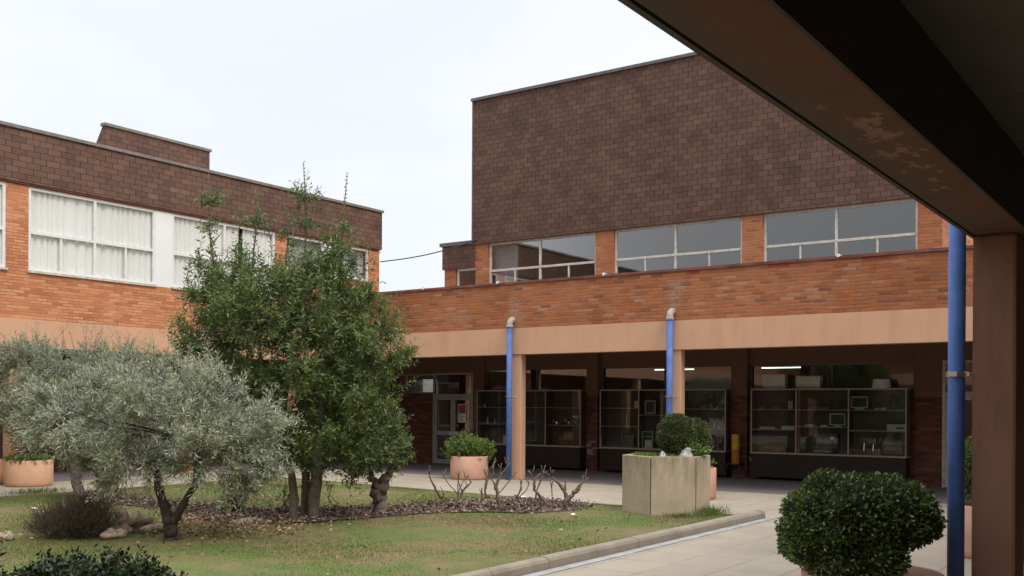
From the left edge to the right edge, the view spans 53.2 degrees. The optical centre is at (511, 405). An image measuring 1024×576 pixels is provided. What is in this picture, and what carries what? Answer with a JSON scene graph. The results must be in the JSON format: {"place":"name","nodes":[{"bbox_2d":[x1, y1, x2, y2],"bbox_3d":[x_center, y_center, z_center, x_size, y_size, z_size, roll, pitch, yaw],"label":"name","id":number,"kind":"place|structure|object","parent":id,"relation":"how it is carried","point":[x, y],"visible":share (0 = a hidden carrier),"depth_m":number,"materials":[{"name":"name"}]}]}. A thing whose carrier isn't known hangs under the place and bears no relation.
{"place":"outdoors","nodes":[
{"label":"outdoors","id":0,"kind":"place"},
{"bbox_2d":[0,463,283,484],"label":"arcade floor","id":1,"kind":"structure","parent":0,"point":[62,475],"depth_m":24.93,"materials":[{"name":"concrete"}]},
{"bbox_2d":[0,458,2,483],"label":"plant pot","id":2,"kind":"object","parent":1,"relation":"on","point":[1,470],"visible":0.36,"depth_m":21.45,"materials":[{"name":"ceramic"}]},
{"bbox_2d":[0,0,693,291],"label":"sky","id":3,"kind":"structure","parent":0,"point":[377,93],"materials":[{"name":"white"}]},
{"bbox_2d":[0,476,731,575],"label":"lawn ground","id":4,"kind":"structure","parent":0,"point":[421,537],"depth_m":12.47,"materials":[{"name":"plant"}]},
{"bbox_2d":[0,534,9,575],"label":"glossy shrub","id":5,"kind":"object","parent":4,"relation":"on","point":[1,554],"visible":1,"depth_m":8.36,"materials":[{"name":"green plant"}]},
{"bbox_2d":[0,531,14,540],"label":"rock","id":6,"kind":"object","parent":4,"relation":"on","point":[5,534],"visible":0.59,"depth_m":12.22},
{"bbox_2d":[2,485,68,495],"bbox_3d":[-8.710,1.536,18.557,0.709,0.176,1.718,0,0,35],"label":"grass tuft","id":7,"kind":"object","parent":4,"relation":"on","point":[33,491],"visible":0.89,"depth_m":18.60,"materials":[{"name":"green plant"}]},
{"bbox_2d":[16,483,135,539],"bbox_3d":[-5.403,1.368,12.580,1.281,0.935,1.256,0,0,35],"label":"rosemary bush","id":8,"kind":"object","parent":4,"relation":"on","point":[70,518],"visible":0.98,"depth_m":12.42,"materials":[{"name":"green plant"}]},
{"bbox_2d":[1,544,187,575],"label":"glossy shrub","id":9,"kind":"object","parent":4,"relation":"on","point":[73,566],"visible":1,"depth_m":8.79,"materials":[{"name":"green plant"}]},
{"bbox_2d":[0,302,192,496],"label":"olive tree","id":10,"kind":"object","parent":4,"relation":"on","point":[25,354],"visible":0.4,"depth_m":17.47,"materials":[{"name":"green plant"}]},
{"bbox_2d":[99,527,127,539],"bbox_3d":[-4.842,1.610,12.427,0.307,0.265,0.301,0,0,-15],"label":"rock","id":11,"kind":"object","parent":4,"relation":"on","point":[111,533],"visible":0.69,"depth_m":12.35,"materials":[{"name":"stone"}]},
{"bbox_2d":[98,509,133,535],"bbox_3d":[-4.992,1.530,12.869,0.441,0.434,0.381,0,0,-33],"label":"rock","id":12,"kind":"object","parent":4,"relation":"on","point":[125,518],"visible":0.33,"depth_m":12.83,"materials":[{"name":"stone"}]},
{"bbox_2d":[128,512,153,531],"bbox_3d":[-4.821,1.531,13.170,0.404,0.341,0.364,0,0,-24],"label":"rock","id":13,"kind":"object","parent":4,"relation":"on","point":[138,522],"visible":0.55,"depth_m":13.04,"materials":[{"name":"stone"}]},
{"bbox_2d":[139,523,164,533],"bbox_3d":[-4.545,1.612,12.959,0.321,0.248,0.372,0,0,2],"label":"rock","id":14,"kind":"object","parent":4,"relation":"on","point":[150,528],"visible":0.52,"depth_m":12.88,"materials":[{"name":"stone"}]},
{"bbox_2d":[0,330,309,540],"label":"olive tree","id":15,"kind":"object","parent":4,"relation":"on","point":[223,434],"visible":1,"depth_m":12.06,"materials":[{"name":"green plant"}]},
{"bbox_2d":[225,518,265,524],"bbox_3d":[-3.682,1.616,14.204,0.452,0.095,0.775,0,0,35],"label":"rock","id":16,"kind":"object","parent":4,"relation":"on","point":[251,522],"visible":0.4,"depth_m":14.08,"materials":[{"name":"stone"}]},
{"bbox_2d":[227,458,264,494],"bbox_3d":[-4.832,1.371,18.591,0.764,0.829,0.332,0,0,-17],"label":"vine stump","id":17,"kind":"object","parent":4,"relation":"on","point":[256,490],"visible":0.11,"depth_m":18.55,"materials":[{"name":"brown plant"}]},
{"bbox_2d":[59,492,599,525],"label":"bark mulch","id":18,"kind":"object","parent":4,"relation":"on","point":[412,509],"visible":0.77,"depth_m":15.89,"materials":[{"name":"wood"}]},
{"bbox_2d":[87,466,134,497],"bbox_3d":[-7.042,1.344,17.772,0.990,0.936,0.354,0,0,17],"label":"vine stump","id":19,"kind":"object","parent":18,"relation":"on","point":[106,487],"visible":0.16,"depth_m":17.69,"materials":[{"name":"brown plant"}]},
{"bbox_2d":[225,493,247,512],"bbox_3d":[-4.124,1.468,15.321,0.360,0.320,0.360,0,0,35],"label":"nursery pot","id":20,"kind":"object","parent":18,"relation":"on","point":[234,508],"visible":0.16,"depth_m":15.20,"materials":[{"name":"black plastic"}]},
{"bbox_2d":[227,476,251,494],"bbox_3d":[-4.090,1.202,15.320,0.399,0.382,0.388,0,0,35],"label":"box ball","id":21,"kind":"object","parent":20,"relation":"in","point":[244,485],"visible":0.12,"depth_m":15.24,"materials":[{"name":"green plant"}]},
{"bbox_2d":[272,478,298,510],"bbox_3d":[-3.522,1.375,15.806,0.501,0.527,0.366,0,0,35],"label":"sapling","id":22,"kind":"object","parent":18,"relation":"on","point":[284,491],"visible":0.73,"depth_m":15.74,"materials":[{"name":"green plant"}]},
{"bbox_2d":[158,161,423,518],"bbox_3d":[-3.182,-0.905,14.604,3.399,5.202,3.175,0,0,35],"label":"evergreen tree","id":23,"kind":"object","parent":18,"relation":"on","point":[227,310],"visible":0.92,"depth_m":14.35,"materials":[{"name":"green plant"}]},
{"bbox_2d":[340,399,417,512],"bbox_3d":[-2.003,0.807,15.609,1.185,1.918,1.123,0,0,-4],"label":"tree","id":24,"kind":"object","parent":18,"relation":"on","point":[379,487],"visible":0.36,"depth_m":15.49,"materials":[{"name":"green plant"}]},
{"bbox_2d":[428,466,444,504],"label":"pruned vine","id":25,"kind":"object","parent":18,"relation":"on","point":[437,492],"visible":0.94,"depth_m":16.50,"materials":[{"name":"brown plant"}]},
{"bbox_2d":[442,469,468,507],"bbox_3d":[-0.893,1.363,16.283,0.434,0.708,0.140,0,0,-5],"label":"pruned vine","id":26,"kind":"object","parent":18,"relation":"on","point":[458,490],"visible":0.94,"depth_m":16.28,"materials":[{"name":"brown plant"}]},
{"bbox_2d":[455,471,471,498],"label":"pruned vine","id":27,"kind":"object","parent":18,"relation":"on","point":[463,489],"visible":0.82,"depth_m":17.39,"materials":[{"name":"brown plant"}]},
{"bbox_2d":[479,461,495,498],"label":"pruned vine","id":28,"kind":"object","parent":18,"relation":"on","point":[485,486],"visible":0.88,"depth_m":17.61,"materials":[{"name":"brown plant"}]},
{"bbox_2d":[488,457,515,508],"bbox_3d":[-0.146,1.267,16.073,0.463,0.914,0.163,0,0,3],"label":"pruned vine","id":29,"kind":"object","parent":18,"relation":"on","point":[497,490],"visible":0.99,"depth_m":16.07,"materials":[{"name":"brown plant"}]},
{"bbox_2d":[515,474,529,508],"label":"pruned vine","id":30,"kind":"object","parent":18,"relation":"on","point":[518,496],"visible":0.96,"depth_m":16.05,"materials":[{"name":"brown plant"}]},
{"bbox_2d":[534,465,545,501],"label":"pruned vine","id":31,"kind":"object","parent":18,"relation":"on","point":[539,485],"visible":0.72,"depth_m":16.93,"materials":[{"name":"brown plant"}]},
{"bbox_2d":[528,466,552,504],"bbox_3d":[0.473,1.364,16.666,0.442,0.760,0.127,0,0,-12],"label":"pruned vine","id":32,"kind":"object","parent":18,"relation":"on","point":[537,492],"visible":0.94,"depth_m":16.66,"materials":[{"name":"brown plant"}]},
{"bbox_2d":[548,468,588,503],"bbox_3d":[0.917,1.373,16.601,0.656,0.728,0.122,0,0,-8],"label":"pruned vine","id":33,"kind":"object","parent":18,"relation":"on","point":[569,497],"visible":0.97,"depth_m":16.58,"materials":[{"name":"brown plant"}]},
{"bbox_2d":[322,478,337,507],"bbox_3d":[-2.900,1.392,16.162,0.285,0.498,0.153,0,0,-21],"label":"sapling","id":34,"kind":"object","parent":4,"relation":"on","point":[330,494],"visible":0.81,"depth_m":16.17,"materials":[{"name":"green plant"}]},
{"bbox_2d":[0,486,703,575],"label":"leaf litter","id":35,"kind":"object","parent":4,"relation":"on","point":[215,525],"visible":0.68,"depth_m":13.36,"materials":[{"name":"plant"}]},
{"bbox_2d":[622,454,709,515],"bbox_3d":[2.424,1.246,16.065,1.278,0.935,1.377,0,0,35],"label":"concrete planter","id":36,"kind":"object","parent":4,"relation":"on","point":[651,485],"visible":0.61,"depth_m":15.47,"materials":[{"name":"concrete"}]},
{"bbox_2d":[631,450,694,456],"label":"planter weeds","id":37,"kind":"object","parent":36,"relation":"in","point":[650,453],"visible":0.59,"depth_m":15.83,"materials":[{"name":"green plant"}]},
{"bbox_2d":[654,413,697,454],"bbox_3d":[2.572,0.471,15.942,0.681,0.730,0.676,0,0,35],"label":"box ball","id":38,"kind":"object","parent":36,"relation":"on","point":[674,431],"visible":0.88,"depth_m":15.75,"materials":[{"name":"green plant"}]},
{"bbox_2d":[679,447,693,456],"bbox_3d":[2.658,0.755,15.631,0.226,0.231,0.344,0,0,16],"label":"rock","id":39,"kind":"object","parent":36,"relation":"on","point":[686,452],"visible":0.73,"depth_m":15.58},
{"bbox_2d":[675,438,713,455],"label":"planter plant","id":40,"kind":"object","parent":36,"relation":"in","point":[698,449],"visible":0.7,"depth_m":15.71,"materials":[{"name":"green plant"}]},
{"bbox_2d":[690,417,711,453],"bbox_3d":[2.899,0.529,16.218,0.550,0.700,0.538,0,0,35],"label":"box ball","id":41,"kind":"object","parent":36,"relation":"on","point":[704,438],"visible":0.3,"depth_m":16.05,"materials":[{"name":"green plant"}]},
{"bbox_2d":[653,511,708,518],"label":"grass tuft","id":42,"kind":"object","parent":4,"relation":"on","point":[678,515],"visible":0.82,"depth_m":15.31,"materials":[{"name":"green plant"}]},
{"bbox_2d":[684,503,731,516],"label":"grass tuft","id":43,"kind":"object","parent":4,"relation":"on","point":[711,511],"visible":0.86,"depth_m":15.51,"materials":[{"name":"green plant"}]},
{"bbox_2d":[0,464,970,575],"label":"ground","id":44,"kind":"structure","parent":0,"point":[750,550],"depth_m":13.02,"materials":[{"name":"concrete"}]},
{"bbox_2d":[5,459,53,486],"bbox_3d":[-10.014,1.397,21.206,0.920,0.540,0.920,0,0,35],"label":"plant pot","id":45,"kind":"object","parent":44,"relation":"on","point":[40,473],"visible":0.82,"depth_m":20.82,"materials":[{"name":"ceramic"}]},
{"bbox_2d":[2,451,52,463],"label":"pot groundcover","id":46,"kind":"object","parent":45,"relation":"on","point":[20,458],"visible":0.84,"depth_m":20.95,"materials":[{"name":"green plant"}]},
{"bbox_2d":[3,395,57,459],"bbox_3d":[-9.953,0.379,21.214,1.153,1.645,1.129,0,0,-14],"label":"potted shrub","id":47,"kind":"object","parent":45,"relation":"in","point":[21,448],"visible":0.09,"depth_m":21.16,"materials":[{"name":"green plant"}]},
{"bbox_2d":[0,120,383,483],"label":"classroom building","id":48,"kind":"structure","parent":44,"relation":"on","point":[87,228],"depth_m":23.43,"materials":[{"name":"brick"}]},
{"bbox_2d":[0,181,7,269],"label":"window frame","id":49,"kind":"structure","parent":48,"relation":"in","point":[2,184],"depth_m":21.23,"materials":[{"name":"white metal"}]},
{"bbox_2d":[27,187,156,286],"bbox_3d":[-9.388,-3.720,22.965,0.194,1.820,3.190,0,0,35],"label":"window frame","id":50,"kind":"structure","parent":48,"relation":"in","point":[73,236],"depth_m":22.92,"materials":[{"name":"white glass"}]},
{"bbox_2d":[96,122,211,169],"bbox_3d":[-9.621,-6.447,27.122,1.000,1.230,3.280,0,0,35],"label":"roof hut","id":51,"kind":"object","parent":48,"relation":"on","point":[121,137],"visible":0.34,"depth_m":26.70,"materials":[{"name":"brick"}]},
{"bbox_2d":[171,213,274,299],"bbox_3d":[-7.295,-3.709,25.961,0.194,1.820,3.300,0,0,35],"label":"window frame","id":52,"kind":"structure","parent":48,"relation":"in","point":[184,234],"depth_m":25.43,"materials":[{"name":"white metal"}]},
{"bbox_2d":[287,235,322,268],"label":"window frame","id":53,"kind":"structure","parent":48,"relation":"in","point":[295,237],"depth_m":28.27,"materials":[{"name":"white metal"}]},
{"bbox_2d":[335,245,367,281],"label":"window frame","id":54,"kind":"structure","parent":48,"relation":"in","point":[360,249],"depth_m":30.18,"materials":[{"name":"white metal"}]},
{"bbox_2d":[439,240,475,452],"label":"block","id":55,"kind":"structure","parent":44,"relation":"on","point":[459,265],"depth_m":35.44,"materials":[{"name":"orange brick"}]},
{"bbox_2d":[457,268,475,285],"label":"window frame","id":56,"kind":"structure","parent":55,"relation":"in","point":[467,276],"depth_m":35.21,"materials":[{"name":"white metal"}]},
{"bbox_2d":[450,455,487,479],"bbox_3d":[-0.997,1.445,23.810,0.880,0.540,0.880,0,0,35],"label":"plant pot","id":57,"kind":"object","parent":44,"relation":"on","point":[473,467],"visible":0.81,"depth_m":23.43,"materials":[{"name":"ceramic"}]},
{"bbox_2d":[440,429,496,463],"bbox_3d":[-0.994,0.977,23.839,1.326,0.849,1.020,0,0,-15],"label":"potted shrub","id":58,"kind":"object","parent":57,"relation":"in","point":[471,446],"visible":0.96,"depth_m":23.66,"materials":[{"name":"green plant"}]},
{"bbox_2d":[452,503,764,575],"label":"kerb","id":59,"kind":"structure","parent":44,"relation":"on","point":[545,562],"depth_m":11.81,"materials":[{"name":"concrete"}]},
{"bbox_2d":[295,52,972,486],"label":"school building","id":60,"kind":"structure","parent":44,"relation":"on","point":[725,216],"depth_m":25.46,"materials":[{"name":"brick"}]},
{"bbox_2d":[371,374,432,393],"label":"window frame","id":61,"kind":"structure","parent":60,"relation":"in","point":[423,383],"depth_m":30.77,"materials":[{"name":"glass"}]},
{"bbox_2d":[380,240,476,261],"bbox_3d":[-2.462,-4.568,30.219,3.083,0.581,0.031,0,0,15],"label":"overhead cable","id":62,"kind":"object","parent":60,"relation":"attached to","point":[429,253],"visible":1,"depth_m":30.21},
{"bbox_2d":[434,397,452,463],"bbox_3d":[-2.000,0.731,29.928,0.672,1.936,0.105,0,0,35],"label":"door leaf","id":63,"kind":"structure","parent":60,"relation":"in","point":[440,433],"depth_m":30.01,"materials":[{"name":"grey glass"}]},
{"bbox_2d":[452,397,470,441],"bbox_3d":[-1.443,0.734,29.538,0.672,1.936,0.105,0,0,35],"label":"door leaf","id":64,"kind":"structure","parent":60,"relation":"in","point":[454,398],"depth_m":29.63,"materials":[{"name":"grey metal"}]},
{"bbox_2d":[458,404,465,421],"bbox_3d":[-1.446,0.227,29.547,0.300,0.530,0.005,0,0,35],"label":"poster","id":65,"kind":"object","parent":60,"relation":"attached to","point":[461,412],"visible":1,"depth_m":29.55,"materials":[{"name":"paper"}]},
{"bbox_2d":[505,317,516,479],"bbox_3d":[-0.011,-0.166,23.596,0.237,3.771,0.251,0,0,35],"label":"downpipe","id":66,"kind":"object","parent":60,"relation":"attached to","point":[509,327],"visible":1,"depth_m":23.52,"materials":[{"name":"metal"}]},
{"bbox_2d":[486,368,586,389],"bbox_3d":[0.694,-0.621,28.248,3.430,0.790,0.066,0,0,35],"label":"window frame","id":67,"kind":"structure","parent":60,"relation":"in","point":[537,370],"depth_m":28.22,"materials":[{"name":"black metal"}]},
{"bbox_2d":[489,232,595,282],"bbox_3d":[0.835,-4.046,28.711,3.600,1.300,0.072,0,0,35],"label":"window frame","id":68,"kind":"structure","parent":60,"relation":"in","point":[492,246],"depth_m":28.72,"materials":[{"name":"white metal"}]},
{"bbox_2d":[601,365,730,389],"bbox_3d":[3.905,-0.604,26.005,3.717,0.790,0.066,0,0,35],"label":"window frame","id":69,"kind":"structure","parent":60,"relation":"in","point":[602,368],"depth_m":26.16,"materials":[{"name":"black metal"}]},
{"bbox_2d":[665,308,677,414],"bbox_3d":[3.325,-0.148,21.265,0.237,3.771,0.251,0,0,35],"label":"downpipe","id":70,"kind":"object","parent":60,"relation":"attached to","point":[669,396],"visible":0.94,"depth_m":21.19,"materials":[{"name":"metal"}]},
{"bbox_2d":[653,367,695,369],"bbox_3d":[4.531,-1.222,28.558,1.260,0.467,0.120,0,0,35],"label":"ceiling light","id":71,"kind":"object","parent":60,"relation":"hanging from","point":[663,368],"visible":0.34,"depth_m":28.51,"materials":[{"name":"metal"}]},
{"bbox_2d":[615,217,741,272],"bbox_3d":[4.249,-4.027,26.326,3.610,1.300,0.072,0,0,35],"label":"window frame","id":72,"kind":"structure","parent":60,"relation":"in","point":[676,254],"depth_m":26.32,"materials":[{"name":"white metal"}]},
{"bbox_2d":[760,366,800,367],"bbox_3d":[7.052,-1.209,26.796,1.110,0.467,0.120,0,0,35],"label":"ceiling light","id":73,"kind":"object","parent":60,"relation":"hanging from","point":[779,367],"visible":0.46,"depth_m":26.79,"materials":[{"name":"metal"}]},
{"bbox_2d":[750,361,914,396],"bbox_3d":[7.338,-0.586,23.605,3.820,0.790,0.066,0,0,35],"label":"window frame","id":74,"kind":"structure","parent":60,"relation":"in","point":[899,362],"depth_m":23.55,"materials":[{"name":"black metal"}]},
{"bbox_2d":[764,198,917,261],"bbox_3d":[7.647,-4.009,23.951,3.600,1.300,0.072,0,0,35],"label":"window frame","id":75,"kind":"structure","parent":60,"relation":"in","point":[836,240],"depth_m":23.94,"materials":[{"name":"white metal"}]},
{"bbox_2d":[945,396,971,486],"bbox_3d":[9.648,0.784,21.815,0.742,1.956,0.060,0,0,35],"label":"door leaf","id":76,"kind":"structure","parent":60,"relation":"in","point":[966,397],"depth_m":21.99,"materials":[{"name":"grey glass"}]},
{"bbox_2d":[522,517,778,575],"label":"drain channel","id":77,"kind":"object","parent":44,"relation":"on","point":[586,562],"visible":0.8,"depth_m":12.17,"materials":[{"name":"metal"}]},
{"bbox_2d":[710,467,715,499],"bbox_3d":[3.388,1.448,19.087,0.840,0.580,0.840,0,0,35],"label":"plant pot","id":78,"kind":"object","parent":44,"relation":"on","point":[712,483],"visible":0.18,"depth_m":18.82,"materials":[{"name":"ceramic"}]},
{"bbox_2d":[618,0,1023,575],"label":"arcade","id":79,"kind":"object","parent":44,"relation":"on","point":[921,102],"visible":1,"depth_m":4.70,"materials":[{"name":"paint"}]},
{"bbox_2d":[946,223,972,575],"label":"downpipe","id":80,"kind":"object","parent":79,"relation":"attached to","point":[956,374],"visible":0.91,"depth_m":7.00,"materials":[{"name":"metal"}]},
{"bbox_2d":[801,565,943,575],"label":"plant pot","id":81,"kind":"object","parent":44,"relation":"on","point":[917,571],"visible":0.33,"depth_m":7.12,"materials":[{"name":"ceramic"}]},
{"bbox_2d":[774,467,948,575],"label":"clipped bush","id":82,"kind":"object","parent":81,"relation":"in","point":[835,523],"visible":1,"depth_m":6.68,"materials":[{"name":"green plant"}]},
{"bbox_2d":[965,501,971,558],"bbox_3d":[5.566,1.450,11.904,0.920,0.600,0.920,0,0,35],"label":"plant pot","id":83,"kind":"object","parent":44,"relation":"on","point":[968,528],"visible":0.09,"depth_m":11.64,"materials":[{"name":"ceramic"}]},
{"bbox_2d":[965,435,971,501],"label":"clipped bush","id":84,"kind":"object","parent":83,"relation":"on","point":[968,470],"visible":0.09,"depth_m":11.80,"materials":[{"name":"green plant"}]},
{"bbox_2d":[560,432,575,445],"bbox_3d":[1.488,0.888,27.309,0.400,0.360,0.160,0,0,35],"label":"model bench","id":85,"kind":"object","parent":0,"point":[568,435],"visible":1,"depth_m":27.33,"materials":[{"name":"brown wood"}]},
{"bbox_2d":[215,458,971,502],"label":"arcade floor","id":86,"kind":"structure","parent":0,"point":[770,486],"depth_m":24.14,"materials":[{"name":"concrete"}]},
{"bbox_2d":[477,390,586,470],"bbox_3d":[0.501,0.650,27.982,3.412,2.134,0.390,0,0,35],"label":"display cabinet","id":87,"kind":"object","parent":86,"relation":"on","point":[544,433],"visible":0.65,"depth_m":27.74,"materials":[{"name":"black glass"}]},
{"bbox_2d":[553,419,561,424],"bbox_3d":[1.218,0.440,27.449,0.254,0.172,0.163,0,0,4],"label":"teapot","id":88,"kind":"object","parent":87,"relation":"on","point":[557,422],"visible":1,"depth_m":27.39,"materials":[{"name":"silver metal"}]},
{"bbox_2d":[564,418,573,424],"bbox_3d":[1.530,0.436,27.231,0.270,0.184,0.174,0,0,4],"label":"teapot","id":89,"kind":"object","parent":87,"relation":"on","point":[569,421],"visible":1,"depth_m":27.17,"materials":[{"name":"silver metal"}]},
{"bbox_2d":[599,389,730,477],"bbox_3d":[3.800,0.667,25.676,3.482,2.134,0.390,0,0,35],"label":"display cabinet","id":90,"kind":"object","parent":86,"relation":"on","point":[616,406],"visible":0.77,"depth_m":26.00,"materials":[{"name":"black glass"}]},
{"bbox_2d":[645,401,655,413],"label":"picture frame","id":91,"kind":"object","parent":90,"relation":"on","point":[650,407],"visible":1,"depth_m":25.86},
{"bbox_2d":[724,463,746,478],"bbox_3d":[5.348,1.570,24.475,0.425,0.363,0.385,0,0,35],"label":"stool","id":92,"kind":"object","parent":86,"relation":"on","point":[732,464],"visible":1,"depth_m":24.43,"materials":[{"name":"black plastic"}]},
{"bbox_2d":[750,388,910,482],"bbox_3d":[7.194,0.685,23.305,3.542,2.134,0.390,0,0,35],"label":"display cabinet","id":93,"kind":"object","parent":86,"relation":"on","point":[799,459],"visible":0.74,"depth_m":23.36,"materials":[{"name":"black glass"}]},
{"bbox_2d":[762,374,787,388],"bbox_3d":[6.203,-0.562,24.093,0.560,0.340,0.210,0,0,35],"label":"carton","id":94,"kind":"object","parent":93,"relation":"on","point":[774,381],"visible":1,"depth_m":23.99,"materials":[{"name":"cardboard"}]},
{"bbox_2d":[796,376,822,388],"bbox_3d":[6.875,-0.533,23.624,0.560,0.290,0.210,0,0,35],"label":"carton","id":95,"kind":"object","parent":93,"relation":"on","point":[809,382],"visible":1,"depth_m":23.54,"materials":[{"name":"cardboard"}]},
{"bbox_2d":[830,413,846,426],"bbox_3d":[7.409,0.335,23.174,0.360,0.310,0.200,0,0,35],"label":"computer monitor","id":96,"kind":"object","parent":93,"relation":"on","point":[838,419],"visible":1,"depth_m":23.10,"materials":[{"name":"plastic"}]},
{"bbox_2d":[851,396,868,409],"bbox_3d":[7.805,-0.048,22.899,0.380,0.300,0.200,0,0,35],"label":"computer monitor","id":97,"kind":"object","parent":93,"relation":"on","point":[859,402],"visible":1,"depth_m":22.82,"materials":[{"name":"plastic"}]},
{"bbox_2d":[872,379,890,387],"bbox_3d":[8.169,-0.481,22.597,0.400,0.200,0.400,0,0,35],"label":"cardboard box","id":98,"kind":"object","parent":93,"relation":"on","point":[881,383],"visible":0.94,"depth_m":22.44,"materials":[{"name":"cardboard"}]},
{"bbox_2d":[884,446,904,455],"bbox_3d":[8.412,1.005,22.483,0.400,0.200,0.200,0,0,35],"label":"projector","id":99,"kind":"object","parent":93,"relation":"in","point":[898,450],"visible":0.99,"depth_m":22.41,"materials":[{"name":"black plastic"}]},
{"bbox_2d":[887,424,904,430],"bbox_3d":[8.462,0.490,22.447,0.400,0.150,0.224,0,0,35],"label":"desktop computer","id":100,"kind":"object","parent":93,"relation":"on","point":[895,427],"visible":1,"depth_m":22.36,"materials":[{"name":"beige plastic"}]},
{"bbox_2d":[621,435,636,447],"bbox_3d":[3.005,0.919,26.246,0.376,0.314,0.166,0,0,35],"label":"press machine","id":101,"kind":"object","parent":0,"point":[629,440],"visible":1,"depth_m":26.20,"materials":[{"name":"metal"}]},
{"bbox_2d":[642,431,652,447],"bbox_3d":[3.463,0.869,25.911,0.300,0.420,0.150,0,0,35],"label":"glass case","id":102,"kind":"object","parent":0,"point":[648,443],"visible":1,"depth_m":25.87,"materials":[{"name":"metal"}]},
{"bbox_2d":[701,405,709,408],"bbox_3d":[4.741,0.042,25.027,0.160,0.088,0.180,0,0,35],"label":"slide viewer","id":103,"kind":"object","parent":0,"point":[705,407],"visible":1,"depth_m":24.96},
{"bbox_2d":[731,434,739,463],"bbox_3d":[5.362,1.044,24.492,0.202,0.690,0.202,0,0,35],"label":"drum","id":104,"kind":"object","parent":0,"point":[735,449],"visible":1,"depth_m":24.41,"materials":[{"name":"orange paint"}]},
{"bbox_2d":[759,426,777,428],"bbox_3d":[6.050,0.531,24.111,0.380,0.062,0.180,0,0,35],"label":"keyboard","id":105,"kind":"object","parent":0,"point":[765,427],"visible":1,"depth_m":24.06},
{"bbox_2d":[760,446,787,451],"bbox_3d":[6.154,1.030,24.036,0.620,0.125,0.180,0,0,35],"label":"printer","id":106,"kind":"object","parent":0,"point":[772,449],"visible":1,"depth_m":23.96,"materials":[{"name":"brown plastic"}]},
{"bbox_2d":[781,426,794,429],"bbox_3d":[6.452,0.521,23.830,0.300,0.088,0.180,0,0,35],"label":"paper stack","id":107,"kind":"object","parent":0,"point":[787,427],"visible":0.93,"depth_m":23.75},
{"bbox_2d":[808,407,832,409],"bbox_3d":[7.061,0.066,23.406,0.500,0.062,0.180,0,0,35],"label":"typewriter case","id":108,"kind":"object","parent":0,"point":[819,408],"visible":1,"depth_m":23.33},
{"bbox_2d":[811,446,835,453],"bbox_3d":[7.110,1.018,23.362,0.560,0.159,0.230,0,0,35],"label":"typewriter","id":109,"kind":"object","parent":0,"point":[822,449],"visible":1,"depth_m":23.34,"materials":[{"name":"metal"}]},
{"bbox_2d":[811,434,839,444],"bbox_3d":[7.164,0.778,23.349,0.600,0.240,0.210,0,0,35],"label":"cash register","id":110,"kind":"object","parent":109,"relation":"on","point":[825,439],"visible":1,"depth_m":23.27,"materials":[{"name":"metal"}]},
{"bbox_2d":[851,429,872,430],"bbox_3d":[7.829,0.549,22.867,0.420,0.025,0.180,0,0,35],"label":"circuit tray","id":111,"kind":"object","parent":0,"point":[862,429],"visible":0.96,"depth_m":22.78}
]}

